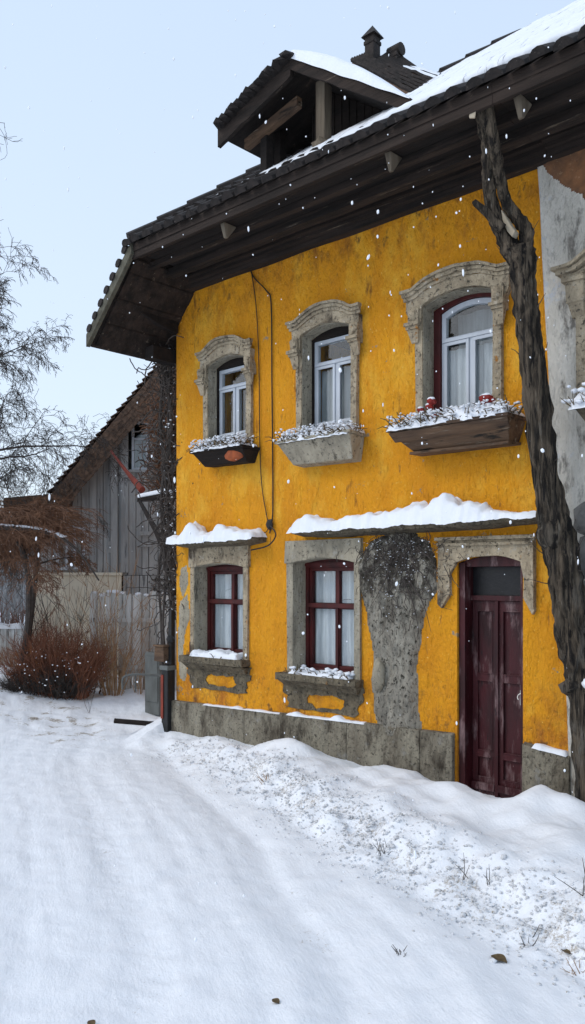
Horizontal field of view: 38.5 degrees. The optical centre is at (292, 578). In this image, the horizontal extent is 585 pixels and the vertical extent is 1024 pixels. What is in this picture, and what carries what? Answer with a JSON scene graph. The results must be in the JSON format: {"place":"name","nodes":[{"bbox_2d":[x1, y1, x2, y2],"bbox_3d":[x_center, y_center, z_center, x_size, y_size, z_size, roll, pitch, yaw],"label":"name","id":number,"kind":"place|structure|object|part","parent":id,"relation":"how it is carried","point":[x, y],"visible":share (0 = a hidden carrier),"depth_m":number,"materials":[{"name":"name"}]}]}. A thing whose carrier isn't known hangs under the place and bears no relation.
{"place":"outdoors","nodes":[
{"label":"outdoors","id":0,"kind":"place"},
{"bbox_2d":[0,0,575,510],"label":"sky","id":1,"kind":"structure","parent":0,"point":[54,60],"materials":[{"name":"blue"}]},
{"bbox_2d":[0,5,582,994],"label":"falling snow","id":2,"kind":"structure","parent":0,"point":[338,421],"depth_m":3.88,"materials":[{"name":"white snow"}]},
{"bbox_2d":[0,613,584,1023],"bbox_3d":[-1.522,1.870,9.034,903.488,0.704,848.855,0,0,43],"label":"snowy ground","id":3,"kind":"structure","parent":0,"point":[89,931],"depth_m":5.71,"materials":[{"name":"white snow"}]},
{"bbox_2d":[0,122,20,303],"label":"tall tree","id":4,"kind":"object","parent":3,"relation":"on","point":[3,219],"visible":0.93,"depth_m":14.23,"materials":[{"name":"brown plant"}]},
{"bbox_2d":[0,623,23,666],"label":"wall","id":5,"kind":"structure","parent":3,"relation":"on","point":[5,631],"depth_m":15.61,"materials":[{"name":"grey concrete"}]},
{"bbox_2d":[0,556,30,623],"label":"distant thicket","id":6,"kind":"object","parent":3,"relation":"on","point":[15,596],"visible":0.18,"depth_m":26.58,"materials":[{"name":"plant"}]},
{"bbox_2d":[0,547,30,612],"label":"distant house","id":7,"kind":"structure","parent":3,"relation":"on","point":[20,593],"depth_m":40.00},
{"bbox_2d":[0,591,51,653],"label":"tall shrub","id":8,"kind":"object","parent":3,"relation":"on","point":[14,617],"visible":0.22,"depth_m":15.92,"materials":[{"name":"brown plant"}]},
{"bbox_2d":[0,491,110,668],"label":"brown tree","id":9,"kind":"object","parent":3,"relation":"on","point":[19,542],"visible":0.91,"depth_m":13.63,"materials":[{"name":"brown plant"}]},
{"bbox_2d":[0,524,98,580],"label":"snowy branch","id":10,"kind":"object","parent":9,"relation":"attached to","point":[6,526],"visible":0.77,"depth_m":13.28,"materials":[{"name":"white snow"}]},
{"bbox_2d":[0,618,124,699],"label":"red bush","id":11,"kind":"object","parent":3,"relation":"on","point":[46,671],"visible":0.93,"depth_m":13.71,"materials":[{"name":"brown plant"}]},
{"bbox_2d":[0,237,134,599],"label":"weeping birch","id":12,"kind":"object","parent":3,"relation":"on","point":[9,475],"visible":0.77,"depth_m":14.86,"materials":[{"name":"grey plant"}]},
{"bbox_2d":[7,564,140,653],"bbox_3d":[-3.959,0.726,15.155,2.219,2.280,1.239,0,0,17],"label":"tall shrub","id":13,"kind":"object","parent":3,"relation":"on","point":[46,618],"visible":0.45,"depth_m":15.18,"materials":[{"name":"brown plant"}]},
{"bbox_2d":[3,364,175,676],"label":"grey barn","id":14,"kind":"structure","parent":3,"relation":"on","point":[119,548],"depth_m":16.83,"materials":[{"name":"grey wood planks"},{"name":"brown shingle"}]},
{"bbox_2d":[56,541,67,569],"bbox_3d":[-4.607,-0.587,16.768,0.239,0.808,0.040,0,0,-5],"label":"window","id":15,"kind":"structure","parent":14,"relation":"in","point":[58,541],"depth_m":16.75,"materials":[{"name":"white paint"}]},
{"bbox_2d":[73,527,84,568],"bbox_3d":[-4.271,-0.619,16.798,0.225,0.840,0.040,0,0,-5],"label":"window","id":16,"kind":"structure","parent":14,"relation":"in","point":[83,554],"depth_m":16.78,"materials":[{"name":"white paint"}]},
{"bbox_2d":[110,450,144,492],"bbox_3d":[-2.886,-1.870,14.478,0.120,0.877,1.288,0,0,-38],"label":"red pole","id":17,"kind":"object","parent":14,"relation":"attached to","point":[134,480],"visible":0.98,"depth_m":14.26,"materials":[{"name":"metal"}]},
{"bbox_2d":[132,421,148,469],"bbox_3d":[-3.081,-2.691,16.967,0.330,0.982,0.150,0,0,-5],"label":"window","id":18,"kind":"structure","parent":14,"relation":"in","point":[138,440],"depth_m":17.02,"materials":[{"name":"grey glass"}]},
{"bbox_2d":[134,380,175,513],"bbox_3d":[-2.259,-2.458,15.297,1.211,2.786,1.689,0,0,-21],"label":"barn creeper","id":19,"kind":"object","parent":14,"relation":"attached to","point":[155,419],"visible":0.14,"depth_m":15.04,"materials":[{"name":"brown plant"}]},
{"bbox_2d":[138,500,175,574],"bbox_3d":[-2.112,-0.672,12.924,0.152,1.244,1.756,0,0,-28],"label":"wooden brace","id":20,"kind":"object","parent":14,"relation":"attached to","point":[151,523],"visible":0.41,"depth_m":13.06,"materials":[{"name":"brown wood"}]},
{"bbox_2d":[137,489,175,501],"bbox_3d":[-2.005,-1.376,13.508,1.209,0.212,0.373,0,0,43],"label":"canopy","id":21,"kind":"object","parent":20,"relation":"attached to","point":[151,495],"visible":0.3,"depth_m":13.57,"materials":[{"name":"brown wood"}]},
{"bbox_2d":[87,1020,95,1023],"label":"dead leaf","id":22,"kind":"object","parent":3,"relation":"on","point":[91,1022],"visible":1,"depth_m":4.00,"materials":[{"name":"brown plant"}]},
{"bbox_2d":[71,623,119,693],"bbox_3d":[-3.619,1.372,14.377,1.319,1.261,0.638,0,0,7],"label":"tall shrub","id":23,"kind":"object","parent":3,"relation":"on","point":[101,666],"visible":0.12,"depth_m":14.40,"materials":[{"name":"brown plant"}]},
{"bbox_2d":[52,550,162,695],"bbox_3d":[-3.098,0.740,14.256,2.226,2.600,1.367,0,0,17],"label":"tall shrub","id":24,"kind":"object","parent":3,"relation":"on","point":[113,672],"visible":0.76,"depth_m":14.26,"materials":[{"name":"brown plant"}]},
{"bbox_2d":[89,590,175,690],"bbox_3d":[-2.757,1.174,14.971,1.720,1.992,0.175,0,0,2],"label":"plank fence","id":25,"kind":"object","parent":3,"relation":"on","point":[123,599],"visible":0.44,"depth_m":14.93,"materials":[{"name":"grey wood"}]},
{"bbox_2d":[110,639,154,693],"bbox_3d":[-2.652,1.537,14.529,1.150,1.015,0.508,0,0,9],"label":"tall shrub","id":26,"kind":"object","parent":3,"relation":"on","point":[141,671],"visible":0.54,"depth_m":14.56,"materials":[{"name":"brown plant"}]},
{"bbox_2d":[114,718,153,725],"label":"timber kerb","id":27,"kind":"structure","parent":3,"relation":"on","point":[130,722],"depth_m":11.67,"materials":[{"name":"brown wood"}]},
{"bbox_2d":[121,673,160,691],"bbox_3d":[-2.261,1.554,12.599,0.630,0.282,0.036,0,0,0],"label":"bent rail","id":28,"kind":"object","parent":3,"relation":"on","point":[135,675],"visible":0.95,"depth_m":12.59,"materials":[{"name":"grey metal"}]},
{"bbox_2d":[145,651,164,715],"bbox_3d":[-2.131,1.636,13.188,0.360,0.968,0.235,0,0,43],"label":"grey cabinet","id":29,"kind":"object","parent":3,"relation":"on","point":[152,695],"visible":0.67,"depth_m":13.08,"materials":[{"name":"metal"}]},
{"bbox_3d":[-2.207,1.566,13.107,0.320,0.708,0.014,0,0,43],"label":"door","id":30,"kind":"part","parent":29,"relation":"part of","materials":[{"name":"grey metal"}]},
{"bbox_2d":[159,664,175,731],"bbox_3d":[-1.652,1.652,11.139,0.170,1.037,0.170,0,0,43],"label":"corner post","id":31,"kind":"object","parent":3,"relation":"on","point":[167,684],"visible":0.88,"depth_m":11.09,"materials":[{"name":"black metal"}]},
{"bbox_2d":[153,644,168,661],"bbox_3d":[-1.726,0.988,11.206,0.238,0.222,0.194,0,0,43],"label":"meter box","id":32,"kind":"object","parent":31,"relation":"attached to","point":[161,653],"visible":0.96,"depth_m":11.13,"materials":[{"name":"brown wood"}]},
{"bbox_2d":[166,610,174,664],"bbox_3d":[-1.623,0.780,11.134,0.121,0.728,0.119,0,0,43],"label":"pipe","id":33,"kind":"object","parent":31,"relation":"on","point":[170,638],"visible":1,"depth_m":11.12,"materials":[{"name":"black metal"}]},
{"bbox_2d":[255,774,270,783],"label":"dry weed","id":34,"kind":"object","parent":3,"relation":"on","point":[263,777],"visible":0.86,"depth_m":8.40,"materials":[{"name":"beige plant"}]},
{"bbox_2d":[272,998,279,1003],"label":"dead leaf","id":35,"kind":"object","parent":3,"relation":"on","point":[275,1000],"visible":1,"depth_m":4.20,"materials":[{"name":"brown plant"}]},
{"bbox_2d":[86,0,584,797],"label":"yellow house","id":36,"kind":"structure","parent":3,"relation":"on","point":[478,660],"depth_m":8.85,"materials":[{"name":"paint"}]},
{"bbox_2d":[127,335,192,664],"bbox_3d":[-1.678,-1.054,11.413,1.547,5.139,1.126,0,0,43],"label":"climbing vine","id":37,"kind":"object","parent":36,"relation":"attached to","point":[168,384],"visible":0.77,"depth_m":11.37,"materials":[{"name":"brown plant"}]},
{"bbox_2d":[186,432,258,467],"bbox_3d":[-0.889,-1.577,10.250,1.138,0.353,0.488,0,0,43],"label":"flower box","id":38,"kind":"object","parent":36,"relation":"attached to","point":[235,451],"visible":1,"depth_m":10.10,"materials":[{"name":"brown wood"}]},
{"bbox_2d":[206,564,242,652],"bbox_3d":[-0.759,0.392,10.711,0.917,1.176,0.128,0,0,43],"label":"window","id":39,"kind":"structure","parent":36,"relation":"in","point":[224,582],"depth_m":10.85,"materials":[{"name":"red paint"}]},
{"bbox_2d":[217,357,245,438],"bbox_3d":[-0.684,-2.255,10.546,0.690,1.030,0.110,0,0,43],"label":"window","id":40,"kind":"structure","parent":36,"relation":"in","point":[234,365],"depth_m":10.59,"materials":[{"name":"white wood"}]},
{"bbox_2d":[251,274,267,532],"bbox_3d":[-0.403,-2.184,10.039,0.321,3.289,0.011,0,0,43],"label":"cable","id":41,"kind":"object","parent":36,"relation":"attached to","point":[259,400],"visible":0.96,"depth_m":10.03,"materials":[{"name":"black rubber"}]},
{"bbox_2d":[250,270,273,532],"bbox_3d":[-0.383,-2.211,10.021,0.432,3.344,0.016,0,0,43],"label":"cable","id":42,"kind":"object","parent":36,"relation":"attached to","point":[271,399],"visible":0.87,"depth_m":9.88,"materials":[{"name":"black rubber"}]},
{"bbox_2d":[251,519,275,550],"bbox_3d":[-0.313,-0.523,9.902,0.414,0.370,0.099,0,0,43],"label":"cable clamp","id":43,"kind":"object","parent":36,"relation":"attached to","point":[269,524],"visible":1,"depth_m":9.86,"materials":[{"name":"black metal"}]},
{"bbox_2d":[265,419,366,467],"bbox_3d":[0.261,-1.472,9.177,1.250,0.420,0.493,0,0,43],"label":"flower box","id":44,"kind":"object","parent":36,"relation":"attached to","point":[333,444],"visible":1,"depth_m":9.05,"materials":[{"name":"grey concrete"}]},
{"bbox_2d":[305,559,353,671],"bbox_3d":[0.510,0.417,9.532,0.912,1.306,0.129,0,0,43],"label":"window","id":45,"kind":"structure","parent":36,"relation":"in","point":[327,609],"depth_m":9.66,"materials":[{"name":"red paint"}]},
{"bbox_2d":[312,326,350,429],"bbox_3d":[0.538,-2.255,9.481,0.710,1.150,0.173,0,0,43],"label":"window","id":46,"kind":"structure","parent":36,"relation":"in","point":[336,386],"depth_m":9.55,"materials":[{"name":"white wood"}]},
{"bbox_2d":[336,530,465,647],"bbox_3d":[1.057,0.072,8.573,1.611,1.236,0.109,0,0,43],"label":"dry creeper","id":47,"kind":"object","parent":36,"relation":"attached to","point":[404,549],"visible":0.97,"depth_m":8.52,"materials":[{"name":"grey plant"}]},
{"bbox_2d":[378,393,525,455],"bbox_3d":[1.550,-1.486,7.934,1.470,0.530,0.614,0,0,43],"label":"flower box","id":48,"kind":"object","parent":36,"relation":"attached to","point":[490,422],"visible":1,"depth_m":7.80,"materials":[{"name":"brown wood"}]},
{"bbox_2d":[434,293,492,414],"bbox_3d":[1.841,-2.215,8.415,0.780,1.190,0.345,0,0,43],"label":"window","id":49,"kind":"structure","parent":36,"relation":"in","point":[470,365],"depth_m":8.48,"materials":[{"name":"red paint"}]},
{"bbox_2d":[471,600,520,797],"bbox_3d":[1.989,1.240,8.068,0.580,2.060,0.100,0,0,43],"label":"door","id":50,"kind":"structure","parent":36,"relation":"in","point":[496,624],"depth_m":8.05,"materials":[{"name":"paint"}]},
{"bbox_2d":[144,735,584,1006],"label":"snow clods","id":51,"kind":"object","parent":3,"relation":"on","point":[567,917],"visible":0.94,"depth_m":6.12,"materials":[{"name":"white snow"}]},
{"bbox_2d":[373,839,391,855],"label":"dry weed","id":52,"kind":"object","parent":3,"relation":"on","point":[379,846],"visible":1,"depth_m":6.30,"materials":[{"name":"beige plant"}]},
{"bbox_2d":[391,944,406,956],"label":"dry weed","id":53,"kind":"object","parent":3,"relation":"on","point":[396,951],"visible":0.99,"depth_m":4.74,"materials":[{"name":"plant"}]},
{"bbox_2d":[455,852,469,879],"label":"dry weed","id":54,"kind":"object","parent":3,"relation":"on","point":[464,868],"visible":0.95,"depth_m":5.74,"materials":[{"name":"beige plant"}]},
{"bbox_2d":[486,868,489,885],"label":"dry weed","id":55,"kind":"object","parent":3,"relation":"on","point":[489,877],"visible":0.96,"depth_m":5.60,"materials":[{"name":"plant"}]},
{"bbox_2d":[491,954,506,962],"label":"dead leaf","id":56,"kind":"object","parent":3,"relation":"on","point":[500,957],"visible":1,"depth_m":4.70,"materials":[{"name":"brown plant"}]},
{"bbox_2d":[469,95,584,801],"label":"gnarled trunk","id":57,"kind":"object","parent":3,"relation":"on","point":[556,537],"visible":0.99,"depth_m":7.06,"materials":[{"name":"brown plant"}]},
{"bbox_2d":[519,926,543,945],"bbox_3d":[1.390,2.097,4.878,0.149,0.095,0.219,0,0,15],"label":"dry weed","id":58,"kind":"object","parent":3,"relation":"on","point":[532,937],"visible":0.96,"depth_m":4.91,"materials":[{"name":"plant"}]},
{"bbox_2d":[484,7,584,796],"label":"white house","id":59,"kind":"structure","parent":3,"relation":"on","point":[551,78],"depth_m":7.29,"materials":[{"name":"paint"}]},
{"bbox_2d":[561,382,584,420],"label":"flower box","id":60,"kind":"object","parent":59,"relation":"attached to","point":[577,403],"visible":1,"depth_m":7.01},
{"bbox_2d":[554,858,584,895],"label":"dry weed","id":61,"kind":"object","parent":3,"relation":"on","point":[583,882],"visible":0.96,"depth_m":4.97,"materials":[{"name":"plant"}]},
{"bbox_2d":[560,960,584,975],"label":"dry weed","id":62,"kind":"object","parent":3,"relation":"on","point":[572,969],"visible":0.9,"depth_m":4.59,"materials":[{"name":"plant"}]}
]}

